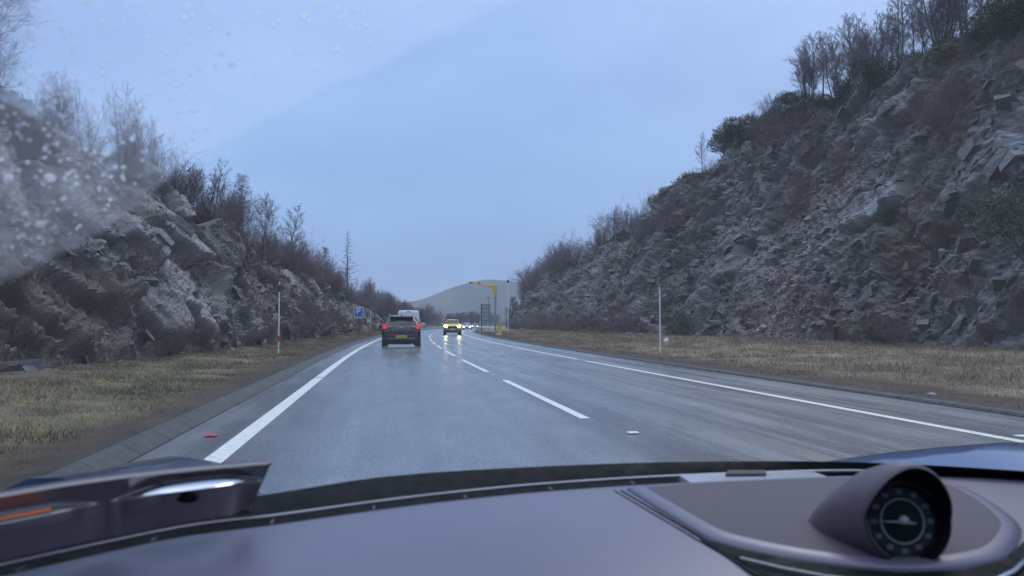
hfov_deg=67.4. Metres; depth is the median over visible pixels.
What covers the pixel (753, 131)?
bare bush
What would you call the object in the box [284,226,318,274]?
bare bush
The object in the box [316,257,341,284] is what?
bare bush
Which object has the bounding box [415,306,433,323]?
bare tree
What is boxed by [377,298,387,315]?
bare tree
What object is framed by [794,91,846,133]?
bare bush
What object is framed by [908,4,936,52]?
birch tree
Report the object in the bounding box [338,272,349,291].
bare bush
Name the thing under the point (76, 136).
bare bush
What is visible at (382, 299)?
bare tree
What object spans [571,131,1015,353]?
rubble
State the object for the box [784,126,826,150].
bare bush
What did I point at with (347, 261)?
larch tree
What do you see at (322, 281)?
bare bush
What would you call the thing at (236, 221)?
bare bush
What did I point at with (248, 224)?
bare bush
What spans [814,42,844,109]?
birch tree
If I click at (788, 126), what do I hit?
bare bush
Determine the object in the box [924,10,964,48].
birch tree
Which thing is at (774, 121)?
bare bush
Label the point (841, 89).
gorse bush
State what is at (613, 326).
bare bush
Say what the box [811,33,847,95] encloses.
birch tree
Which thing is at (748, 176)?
bare bush
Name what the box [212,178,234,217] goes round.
birch tree
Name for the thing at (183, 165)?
birch tree
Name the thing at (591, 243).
bare bush
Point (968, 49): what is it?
bare bush
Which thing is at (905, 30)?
birch tree
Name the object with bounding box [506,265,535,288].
bare bush
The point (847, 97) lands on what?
undergrowth
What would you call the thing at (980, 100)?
bare bush
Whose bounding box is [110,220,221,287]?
bare bush
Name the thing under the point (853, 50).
birch tree
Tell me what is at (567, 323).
bare bush
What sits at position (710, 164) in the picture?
bare bush
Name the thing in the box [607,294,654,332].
bare bush
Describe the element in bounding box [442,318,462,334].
car
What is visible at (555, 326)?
bare bush
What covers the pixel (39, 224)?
raindrops
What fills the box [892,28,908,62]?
birch tree
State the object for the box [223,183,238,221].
birch tree
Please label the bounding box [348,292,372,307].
bare bush
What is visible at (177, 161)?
birch tree
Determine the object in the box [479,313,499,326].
bare tree
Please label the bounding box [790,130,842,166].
bare bush
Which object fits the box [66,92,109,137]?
birch tree
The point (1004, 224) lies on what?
bush
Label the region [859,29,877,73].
birch tree
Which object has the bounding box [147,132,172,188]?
birch tree
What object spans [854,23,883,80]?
birch tree
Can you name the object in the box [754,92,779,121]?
bare tree
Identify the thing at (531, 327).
bare bush
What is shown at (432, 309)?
bare tree
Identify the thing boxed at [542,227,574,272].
bare bush
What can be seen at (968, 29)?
gorse bush
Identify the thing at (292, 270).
bare bush
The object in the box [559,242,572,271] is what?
birch tree
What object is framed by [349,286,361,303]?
bare bush
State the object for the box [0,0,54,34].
birch tree
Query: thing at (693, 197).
bare bush
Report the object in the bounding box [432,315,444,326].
bare tree
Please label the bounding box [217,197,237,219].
birch tree
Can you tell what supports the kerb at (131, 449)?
on the road
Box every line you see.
[204,329,434,462]
[429,332,588,417]
[462,328,1023,441]
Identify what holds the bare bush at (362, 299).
on the rock cliff at (210, 304)
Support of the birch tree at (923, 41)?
on the rock cliff at (955, 293)
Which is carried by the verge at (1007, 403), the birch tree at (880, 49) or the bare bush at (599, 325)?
the bare bush at (599, 325)
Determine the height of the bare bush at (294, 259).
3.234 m
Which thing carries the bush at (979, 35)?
on the rock cliff at (955, 293)
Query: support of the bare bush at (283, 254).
on the rock cliff at (210, 304)
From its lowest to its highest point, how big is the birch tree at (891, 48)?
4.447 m
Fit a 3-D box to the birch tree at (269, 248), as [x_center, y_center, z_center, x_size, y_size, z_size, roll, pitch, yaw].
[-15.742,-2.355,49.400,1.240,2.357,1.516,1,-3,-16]
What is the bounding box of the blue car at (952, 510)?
[0,0,1023,575]
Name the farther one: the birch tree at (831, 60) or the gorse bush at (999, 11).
the birch tree at (831, 60)
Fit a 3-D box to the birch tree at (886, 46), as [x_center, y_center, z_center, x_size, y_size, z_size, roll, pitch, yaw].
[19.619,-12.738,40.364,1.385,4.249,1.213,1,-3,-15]
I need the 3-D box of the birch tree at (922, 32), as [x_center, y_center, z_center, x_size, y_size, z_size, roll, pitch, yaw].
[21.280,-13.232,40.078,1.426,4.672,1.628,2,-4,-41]
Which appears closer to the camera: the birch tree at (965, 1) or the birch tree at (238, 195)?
the birch tree at (965, 1)
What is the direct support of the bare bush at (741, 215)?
on the rock cliff at (955, 293)
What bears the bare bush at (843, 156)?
on the rock cliff at (955, 293)
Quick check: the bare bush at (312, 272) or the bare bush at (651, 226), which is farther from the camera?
the bare bush at (651, 226)
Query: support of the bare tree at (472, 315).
on the ground
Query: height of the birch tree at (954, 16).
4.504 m
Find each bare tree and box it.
[0,1,28,50]
[110,140,143,155]
[111,137,148,155]
[175,162,204,194]
[357,278,382,306]
[372,289,388,312]
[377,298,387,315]
[381,289,397,314]
[382,291,395,316]
[383,294,401,315]
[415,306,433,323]
[420,310,435,324]
[421,302,444,324]
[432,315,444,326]
[453,312,468,325]
[465,310,479,321]
[468,310,480,323]
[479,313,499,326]
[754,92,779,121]
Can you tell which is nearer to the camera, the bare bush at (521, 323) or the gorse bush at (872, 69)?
the gorse bush at (872, 69)
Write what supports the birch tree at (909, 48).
on the rock cliff at (955, 293)
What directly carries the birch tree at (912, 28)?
on the rock cliff at (955, 293)
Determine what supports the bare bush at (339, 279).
on the rock cliff at (210, 304)
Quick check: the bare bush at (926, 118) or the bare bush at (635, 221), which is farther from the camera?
the bare bush at (635, 221)
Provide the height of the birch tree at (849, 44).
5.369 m
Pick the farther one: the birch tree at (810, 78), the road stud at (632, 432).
the birch tree at (810, 78)
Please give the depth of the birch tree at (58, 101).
27.09 m
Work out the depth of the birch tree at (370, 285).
108.20 m
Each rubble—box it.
[3,333,357,372]
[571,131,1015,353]
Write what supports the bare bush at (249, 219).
on the rock cliff at (210, 304)
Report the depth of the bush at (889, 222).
31.48 m
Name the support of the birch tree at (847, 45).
on the rock cliff at (955, 293)
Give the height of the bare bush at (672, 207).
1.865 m
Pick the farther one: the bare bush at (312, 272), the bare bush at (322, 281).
the bare bush at (322, 281)
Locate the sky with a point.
(448, 162)
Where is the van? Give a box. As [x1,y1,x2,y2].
[398,310,422,323]
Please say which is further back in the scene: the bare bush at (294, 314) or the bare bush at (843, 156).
the bare bush at (294, 314)
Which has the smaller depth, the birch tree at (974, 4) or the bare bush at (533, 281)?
the birch tree at (974, 4)
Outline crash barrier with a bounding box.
[472,326,496,331]
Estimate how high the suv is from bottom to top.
1.900 m
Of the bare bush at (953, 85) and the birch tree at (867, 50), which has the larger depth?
the birch tree at (867, 50)
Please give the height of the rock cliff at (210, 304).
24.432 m
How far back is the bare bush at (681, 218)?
58.59 m
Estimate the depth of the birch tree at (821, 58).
48.82 m
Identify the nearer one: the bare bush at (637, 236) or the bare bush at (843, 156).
the bare bush at (843, 156)
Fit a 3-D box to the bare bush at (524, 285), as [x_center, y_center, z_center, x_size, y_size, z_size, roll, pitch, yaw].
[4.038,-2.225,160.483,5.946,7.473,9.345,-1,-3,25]
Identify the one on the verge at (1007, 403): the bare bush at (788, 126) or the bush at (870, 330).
the bush at (870, 330)
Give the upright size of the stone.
0.064 m
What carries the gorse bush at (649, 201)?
on the rock cliff at (955, 293)
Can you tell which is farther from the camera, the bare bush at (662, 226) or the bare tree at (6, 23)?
the bare bush at (662, 226)
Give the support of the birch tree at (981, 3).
on the rock cliff at (955, 293)
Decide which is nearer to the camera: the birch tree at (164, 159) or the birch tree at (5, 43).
the birch tree at (5, 43)
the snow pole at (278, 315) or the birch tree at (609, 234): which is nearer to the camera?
the snow pole at (278, 315)
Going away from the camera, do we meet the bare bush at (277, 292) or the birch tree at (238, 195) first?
the birch tree at (238, 195)
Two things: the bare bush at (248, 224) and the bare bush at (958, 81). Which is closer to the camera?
the bare bush at (958, 81)
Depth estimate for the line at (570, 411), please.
12.69 m
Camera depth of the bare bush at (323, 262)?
65.17 m
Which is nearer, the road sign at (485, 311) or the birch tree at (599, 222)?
the birch tree at (599, 222)
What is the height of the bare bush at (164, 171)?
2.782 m
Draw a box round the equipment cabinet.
[497,325,501,333]
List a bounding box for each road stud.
[205,434,217,436]
[627,431,638,433]
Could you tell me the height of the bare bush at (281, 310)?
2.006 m
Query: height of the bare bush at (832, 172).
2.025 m
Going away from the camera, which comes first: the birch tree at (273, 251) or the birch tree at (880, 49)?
the birch tree at (880, 49)
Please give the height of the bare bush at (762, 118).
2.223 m
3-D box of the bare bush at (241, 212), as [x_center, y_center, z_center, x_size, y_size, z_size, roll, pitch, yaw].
[-13.213,-4.394,38.029,3.334,3.063,2.122,2,-4,-42]
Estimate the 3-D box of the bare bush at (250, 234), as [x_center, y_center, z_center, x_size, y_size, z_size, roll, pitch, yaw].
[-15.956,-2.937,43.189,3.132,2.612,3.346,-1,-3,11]
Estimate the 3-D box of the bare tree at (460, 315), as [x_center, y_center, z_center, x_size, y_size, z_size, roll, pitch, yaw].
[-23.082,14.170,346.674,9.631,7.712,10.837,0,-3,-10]
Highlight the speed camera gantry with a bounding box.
[469,281,496,333]
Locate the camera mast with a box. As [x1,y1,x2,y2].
[507,280,509,329]
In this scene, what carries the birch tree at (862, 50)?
on the rock cliff at (955, 293)
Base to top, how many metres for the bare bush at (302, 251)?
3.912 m
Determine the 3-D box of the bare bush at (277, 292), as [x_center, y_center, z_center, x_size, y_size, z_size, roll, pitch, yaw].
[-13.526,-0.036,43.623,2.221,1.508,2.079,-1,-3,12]
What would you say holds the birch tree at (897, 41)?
on the rock cliff at (955, 293)
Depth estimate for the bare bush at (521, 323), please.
105.17 m
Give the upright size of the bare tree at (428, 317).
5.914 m
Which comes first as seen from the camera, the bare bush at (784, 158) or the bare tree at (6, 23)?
the bare tree at (6, 23)
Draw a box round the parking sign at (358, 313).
[354,308,362,334]
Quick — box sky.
[0,0,1009,303]
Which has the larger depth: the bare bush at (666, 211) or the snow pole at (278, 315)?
the bare bush at (666, 211)
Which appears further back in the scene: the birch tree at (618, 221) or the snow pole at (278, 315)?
the birch tree at (618, 221)
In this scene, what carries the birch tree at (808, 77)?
on the rock cliff at (955, 293)
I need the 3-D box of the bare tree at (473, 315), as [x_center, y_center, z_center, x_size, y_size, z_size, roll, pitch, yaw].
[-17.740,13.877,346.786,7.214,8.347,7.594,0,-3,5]
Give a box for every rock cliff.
[0,85,429,371]
[505,25,1023,350]
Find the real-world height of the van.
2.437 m
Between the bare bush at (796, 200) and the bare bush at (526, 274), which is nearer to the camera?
the bare bush at (796, 200)
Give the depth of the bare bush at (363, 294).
106.67 m
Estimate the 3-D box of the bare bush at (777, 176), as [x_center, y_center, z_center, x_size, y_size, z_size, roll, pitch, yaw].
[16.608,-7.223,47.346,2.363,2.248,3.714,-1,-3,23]
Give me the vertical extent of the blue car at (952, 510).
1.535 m
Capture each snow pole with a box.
[278,282,279,352]
[659,285,660,351]
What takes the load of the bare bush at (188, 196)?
on the rock cliff at (210, 304)
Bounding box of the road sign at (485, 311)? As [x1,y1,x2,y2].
[481,304,490,331]
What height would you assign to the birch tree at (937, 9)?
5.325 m
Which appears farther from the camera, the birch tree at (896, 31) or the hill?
the hill
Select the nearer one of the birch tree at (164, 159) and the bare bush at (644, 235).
the birch tree at (164, 159)
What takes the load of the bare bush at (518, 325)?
on the verge at (1007, 403)
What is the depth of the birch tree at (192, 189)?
33.06 m
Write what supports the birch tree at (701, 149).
on the rock cliff at (955, 293)
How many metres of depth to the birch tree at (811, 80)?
48.52 m
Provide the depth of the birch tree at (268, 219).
49.13 m
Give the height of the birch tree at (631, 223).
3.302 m
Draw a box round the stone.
[927,392,936,396]
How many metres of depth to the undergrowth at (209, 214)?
24.23 m
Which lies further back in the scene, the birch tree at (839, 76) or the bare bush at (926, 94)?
the birch tree at (839, 76)
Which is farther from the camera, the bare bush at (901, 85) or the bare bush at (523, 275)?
the bare bush at (523, 275)
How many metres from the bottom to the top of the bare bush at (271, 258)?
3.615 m
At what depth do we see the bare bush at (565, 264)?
114.25 m
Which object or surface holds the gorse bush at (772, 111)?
on the rock cliff at (955, 293)
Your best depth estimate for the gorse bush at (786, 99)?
50.34 m
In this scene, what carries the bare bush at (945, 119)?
on the rock cliff at (955, 293)
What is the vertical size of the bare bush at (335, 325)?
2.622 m
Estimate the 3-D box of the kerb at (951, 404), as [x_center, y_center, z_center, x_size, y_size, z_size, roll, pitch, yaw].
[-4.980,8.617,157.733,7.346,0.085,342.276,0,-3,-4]
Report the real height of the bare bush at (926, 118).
2.144 m
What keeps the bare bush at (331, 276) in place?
on the rock cliff at (210, 304)
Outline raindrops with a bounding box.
[0,0,667,340]
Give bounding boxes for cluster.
[0,459,271,563]
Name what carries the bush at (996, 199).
on the rock cliff at (955, 293)
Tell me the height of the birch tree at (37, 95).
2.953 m
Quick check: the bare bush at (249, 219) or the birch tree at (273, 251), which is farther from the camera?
the birch tree at (273, 251)
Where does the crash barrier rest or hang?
on the verge at (1007, 403)
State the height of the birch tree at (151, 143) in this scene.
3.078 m
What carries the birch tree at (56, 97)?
on the rock cliff at (210, 304)
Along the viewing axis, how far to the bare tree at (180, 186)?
31.13 m
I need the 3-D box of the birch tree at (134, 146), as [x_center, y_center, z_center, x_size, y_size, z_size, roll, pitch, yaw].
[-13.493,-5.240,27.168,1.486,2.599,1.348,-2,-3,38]
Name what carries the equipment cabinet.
on the verge at (1007, 403)
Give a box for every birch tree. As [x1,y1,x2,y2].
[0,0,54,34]
[0,9,30,89]
[33,90,82,126]
[35,71,77,126]
[36,79,73,124]
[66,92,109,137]
[106,82,143,164]
[114,120,154,155]
[120,112,143,154]
[132,115,163,162]
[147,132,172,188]
[153,149,188,188]
[161,148,178,189]
[168,157,186,195]
[183,170,198,203]
[185,169,207,218]
[191,157,231,215]
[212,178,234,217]
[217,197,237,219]
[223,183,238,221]
[232,190,245,223]
[236,173,251,234]
[247,227,259,247]
[248,193,285,258]
[252,222,268,257]
[261,233,276,256]
[271,238,281,267]
[277,205,305,268]
[321,246,330,270]
[360,277,374,302]
[554,240,572,266]
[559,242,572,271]
[572,241,586,260]
[576,238,590,253]
[593,216,609,243]
[596,229,604,246]
[604,209,619,238]
[609,207,621,231]
[624,213,636,233]
[694,131,707,171]
[782,31,833,94]
[788,40,816,118]
[793,59,823,96]
[794,46,825,99]
[799,52,822,101]
[811,30,832,93]
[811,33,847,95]
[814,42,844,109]
[824,37,860,105]
[828,12,874,84]
[832,19,867,92]
[836,44,851,77]
[842,34,866,87]
[848,10,892,99]
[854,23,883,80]
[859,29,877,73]
[862,24,900,78]
[868,8,898,80]
[869,9,895,60]
[875,0,918,61]
[877,15,905,68]
[880,0,918,68]
[886,13,918,64]
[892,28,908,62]
[894,0,921,57]
[903,0,951,51]
[904,0,964,46]
[904,21,925,56]
[908,0,933,52]
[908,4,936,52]
[919,0,969,40]
[920,0,955,44]
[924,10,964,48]
[931,0,957,41]
[942,0,982,32]
[961,0,1003,18]
[963,0,973,27]
[963,0,990,17]
[973,0,992,13]
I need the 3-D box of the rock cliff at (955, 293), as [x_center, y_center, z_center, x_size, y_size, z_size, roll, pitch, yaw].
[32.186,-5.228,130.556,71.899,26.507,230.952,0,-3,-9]
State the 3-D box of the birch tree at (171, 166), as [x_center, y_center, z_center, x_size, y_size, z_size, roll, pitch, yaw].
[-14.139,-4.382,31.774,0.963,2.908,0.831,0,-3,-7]
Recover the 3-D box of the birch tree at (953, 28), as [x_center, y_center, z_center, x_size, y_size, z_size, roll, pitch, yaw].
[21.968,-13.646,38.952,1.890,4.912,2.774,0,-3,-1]
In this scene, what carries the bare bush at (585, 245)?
on the rock cliff at (955, 293)
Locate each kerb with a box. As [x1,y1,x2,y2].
[45,328,441,475]
[474,329,1023,416]
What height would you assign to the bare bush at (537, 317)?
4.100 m
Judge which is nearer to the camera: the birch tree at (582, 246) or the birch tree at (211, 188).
the birch tree at (211, 188)
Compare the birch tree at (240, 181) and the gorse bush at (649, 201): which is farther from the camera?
the gorse bush at (649, 201)
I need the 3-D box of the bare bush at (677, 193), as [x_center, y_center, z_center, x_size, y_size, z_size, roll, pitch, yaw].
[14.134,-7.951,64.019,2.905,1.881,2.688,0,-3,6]
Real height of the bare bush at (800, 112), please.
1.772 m
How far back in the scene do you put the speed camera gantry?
86.72 m
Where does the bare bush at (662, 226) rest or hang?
on the rock cliff at (955, 293)
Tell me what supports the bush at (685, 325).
on the verge at (1007, 403)
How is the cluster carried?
on the blue car at (952, 510)
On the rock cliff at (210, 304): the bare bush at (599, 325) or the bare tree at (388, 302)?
the bare tree at (388, 302)
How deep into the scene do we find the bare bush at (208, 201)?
35.13 m
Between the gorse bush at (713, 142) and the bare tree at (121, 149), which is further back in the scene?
the gorse bush at (713, 142)
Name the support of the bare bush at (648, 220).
on the rock cliff at (955, 293)
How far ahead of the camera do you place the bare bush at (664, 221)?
60.63 m
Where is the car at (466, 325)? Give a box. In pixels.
[462,323,471,329]
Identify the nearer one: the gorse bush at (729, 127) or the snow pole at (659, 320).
the snow pole at (659, 320)
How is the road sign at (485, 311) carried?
on the verge at (1007, 403)
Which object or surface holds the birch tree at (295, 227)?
on the rock cliff at (210, 304)
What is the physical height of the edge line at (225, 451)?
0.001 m
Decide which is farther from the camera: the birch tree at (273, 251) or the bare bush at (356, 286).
the bare bush at (356, 286)
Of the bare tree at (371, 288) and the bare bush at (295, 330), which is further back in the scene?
the bare tree at (371, 288)
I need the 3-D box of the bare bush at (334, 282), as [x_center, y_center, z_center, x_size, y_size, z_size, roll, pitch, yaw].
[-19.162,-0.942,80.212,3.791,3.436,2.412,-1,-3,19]
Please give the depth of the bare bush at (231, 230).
34.80 m
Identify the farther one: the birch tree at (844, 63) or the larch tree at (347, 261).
the larch tree at (347, 261)
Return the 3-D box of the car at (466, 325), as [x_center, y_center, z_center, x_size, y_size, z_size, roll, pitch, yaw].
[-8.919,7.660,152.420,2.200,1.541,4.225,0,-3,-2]
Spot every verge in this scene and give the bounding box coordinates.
[0,326,443,490]
[475,326,1023,410]
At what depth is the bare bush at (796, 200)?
42.59 m
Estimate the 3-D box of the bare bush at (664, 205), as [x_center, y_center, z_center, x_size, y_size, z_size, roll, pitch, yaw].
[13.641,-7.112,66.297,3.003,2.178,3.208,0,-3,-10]
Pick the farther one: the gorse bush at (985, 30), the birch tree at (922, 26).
the birch tree at (922, 26)
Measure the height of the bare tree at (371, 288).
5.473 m
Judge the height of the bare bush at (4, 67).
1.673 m
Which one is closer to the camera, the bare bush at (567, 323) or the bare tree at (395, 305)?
the bare bush at (567, 323)
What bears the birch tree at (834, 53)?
on the rock cliff at (955, 293)
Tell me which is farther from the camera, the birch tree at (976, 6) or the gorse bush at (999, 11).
the birch tree at (976, 6)
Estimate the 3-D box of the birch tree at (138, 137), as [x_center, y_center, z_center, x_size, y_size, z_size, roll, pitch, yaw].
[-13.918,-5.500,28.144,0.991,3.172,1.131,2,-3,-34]
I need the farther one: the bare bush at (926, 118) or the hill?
the hill
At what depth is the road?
9.53 m
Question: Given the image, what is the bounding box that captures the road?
[132,327,1023,490]
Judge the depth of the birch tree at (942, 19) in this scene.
36.78 m
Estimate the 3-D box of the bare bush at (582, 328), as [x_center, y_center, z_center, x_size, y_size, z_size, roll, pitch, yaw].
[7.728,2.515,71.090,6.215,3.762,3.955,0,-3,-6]
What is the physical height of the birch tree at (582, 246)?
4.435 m
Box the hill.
[370,280,521,326]
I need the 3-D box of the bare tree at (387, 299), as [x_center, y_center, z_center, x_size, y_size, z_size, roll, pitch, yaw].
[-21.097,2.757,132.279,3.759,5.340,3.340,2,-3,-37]
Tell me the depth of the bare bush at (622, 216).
91.03 m
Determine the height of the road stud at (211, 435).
0.016 m
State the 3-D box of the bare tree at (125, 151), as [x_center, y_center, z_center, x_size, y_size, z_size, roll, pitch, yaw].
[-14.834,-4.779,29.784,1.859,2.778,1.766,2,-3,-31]
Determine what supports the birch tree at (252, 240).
on the rock cliff at (210, 304)
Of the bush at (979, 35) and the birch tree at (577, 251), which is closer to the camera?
the bush at (979, 35)
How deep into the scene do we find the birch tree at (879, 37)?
44.51 m
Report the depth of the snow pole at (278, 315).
27.35 m
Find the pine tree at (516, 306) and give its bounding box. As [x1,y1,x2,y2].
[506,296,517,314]
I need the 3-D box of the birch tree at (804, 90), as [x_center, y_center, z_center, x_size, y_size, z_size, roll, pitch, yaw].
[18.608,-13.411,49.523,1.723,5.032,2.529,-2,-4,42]
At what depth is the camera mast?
118.39 m
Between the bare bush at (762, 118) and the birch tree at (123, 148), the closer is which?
the birch tree at (123, 148)
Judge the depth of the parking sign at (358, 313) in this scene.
70.61 m
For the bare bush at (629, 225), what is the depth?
88.98 m
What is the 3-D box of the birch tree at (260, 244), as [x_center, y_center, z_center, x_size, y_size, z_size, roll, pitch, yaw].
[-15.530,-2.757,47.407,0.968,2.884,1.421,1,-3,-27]
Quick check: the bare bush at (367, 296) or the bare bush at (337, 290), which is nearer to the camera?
the bare bush at (337, 290)
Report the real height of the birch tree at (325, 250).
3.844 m
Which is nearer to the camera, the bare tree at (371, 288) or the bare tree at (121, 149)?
the bare tree at (121, 149)
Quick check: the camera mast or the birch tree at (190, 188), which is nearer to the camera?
the birch tree at (190, 188)
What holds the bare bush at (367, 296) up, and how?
on the rock cliff at (210, 304)
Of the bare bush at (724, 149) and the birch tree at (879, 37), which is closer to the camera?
the birch tree at (879, 37)
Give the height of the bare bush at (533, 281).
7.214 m
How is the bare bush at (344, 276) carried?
on the rock cliff at (210, 304)
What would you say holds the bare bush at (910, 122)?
on the rock cliff at (955, 293)
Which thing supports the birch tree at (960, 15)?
on the rock cliff at (955, 293)
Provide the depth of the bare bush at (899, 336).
26.44 m
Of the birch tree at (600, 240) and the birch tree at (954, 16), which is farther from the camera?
the birch tree at (600, 240)
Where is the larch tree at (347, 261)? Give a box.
[338,230,356,299]
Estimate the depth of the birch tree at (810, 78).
49.19 m
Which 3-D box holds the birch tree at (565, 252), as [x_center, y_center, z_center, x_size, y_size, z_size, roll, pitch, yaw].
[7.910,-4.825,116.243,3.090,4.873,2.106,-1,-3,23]
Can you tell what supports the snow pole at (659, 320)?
on the verge at (1007, 403)
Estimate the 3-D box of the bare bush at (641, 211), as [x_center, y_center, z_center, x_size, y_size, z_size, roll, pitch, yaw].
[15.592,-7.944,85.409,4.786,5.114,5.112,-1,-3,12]
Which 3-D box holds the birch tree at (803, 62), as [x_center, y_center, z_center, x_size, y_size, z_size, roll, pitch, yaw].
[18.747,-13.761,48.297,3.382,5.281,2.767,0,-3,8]
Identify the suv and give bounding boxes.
[379,311,423,348]
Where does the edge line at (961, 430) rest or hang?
on the road
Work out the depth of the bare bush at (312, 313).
50.27 m
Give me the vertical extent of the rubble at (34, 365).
0.435 m
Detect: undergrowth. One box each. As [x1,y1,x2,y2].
[0,83,388,366]
[509,5,1023,327]
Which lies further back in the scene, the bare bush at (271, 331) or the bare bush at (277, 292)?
the bare bush at (277, 292)
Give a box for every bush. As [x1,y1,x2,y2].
[0,27,44,82]
[74,119,123,158]
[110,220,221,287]
[144,144,184,194]
[152,135,232,208]
[178,168,235,228]
[201,193,250,236]
[208,179,276,238]
[214,172,274,229]
[216,189,263,242]
[223,212,247,238]
[242,222,263,241]
[246,222,295,267]
[257,305,292,344]
[265,276,286,296]
[267,231,299,265]
[276,289,291,313]
[279,226,327,269]
[279,233,309,270]
[280,304,313,340]
[283,241,323,275]
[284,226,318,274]
[284,263,303,275]
[287,310,306,320]
[292,272,356,338]
[303,242,334,277]
[315,254,333,289]
[316,251,348,285]
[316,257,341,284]
[323,306,347,335]
[328,262,352,288]
[328,273,343,293]
[331,267,347,291]
[335,271,346,292]
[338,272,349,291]
[340,272,361,299]
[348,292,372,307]
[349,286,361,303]
[354,294,369,306]
[358,288,375,304]
[359,285,389,308]
[501,312,526,329]
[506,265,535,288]
[515,260,545,290]
[515,315,536,329]
[516,269,535,292]
[522,264,544,282]
[524,318,541,329]
[525,302,557,330]
[526,301,568,330]
[539,250,563,275]
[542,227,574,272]
[547,230,584,271]
[547,306,581,330]
[568,305,596,330]
[572,309,614,332]
[574,238,607,252]
[581,232,599,250]
[586,197,639,237]
[592,298,630,332]
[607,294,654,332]
[616,210,642,234]
[618,219,656,247]
[621,195,645,229]
[632,197,648,226]
[633,214,657,237]
[637,206,660,229]
[643,218,662,232]
[646,186,667,206]
[652,195,673,216]
[652,208,679,237]
[654,203,673,222]
[657,202,682,232]
[657,305,703,335]
[658,202,695,227]
[666,185,693,200]
[667,194,681,212]
[678,181,702,201]
[695,155,716,174]
[706,129,753,155]
[711,112,758,143]
[716,135,736,153]
[725,200,759,219]
[728,158,764,186]
[738,114,769,141]
[744,107,784,132]
[745,111,778,129]
[748,102,815,140]
[755,106,783,127]
[759,174,814,219]
[763,157,791,186]
[766,145,796,170]
[771,89,808,111]
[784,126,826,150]
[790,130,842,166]
[792,103,807,120]
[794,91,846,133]
[807,78,860,109]
[812,147,851,184]
[816,133,857,169]
[828,304,908,343]
[844,49,922,83]
[865,301,923,345]
[867,206,898,225]
[869,111,915,135]
[892,64,914,87]
[894,82,965,141]
[904,63,972,125]
[920,94,970,133]
[921,75,1001,117]
[925,56,982,107]
[926,65,987,100]
[947,28,985,58]
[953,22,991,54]
[955,174,1023,236]
[958,180,1023,261]
[959,14,994,40]
[969,0,1023,37]
[972,0,1023,33]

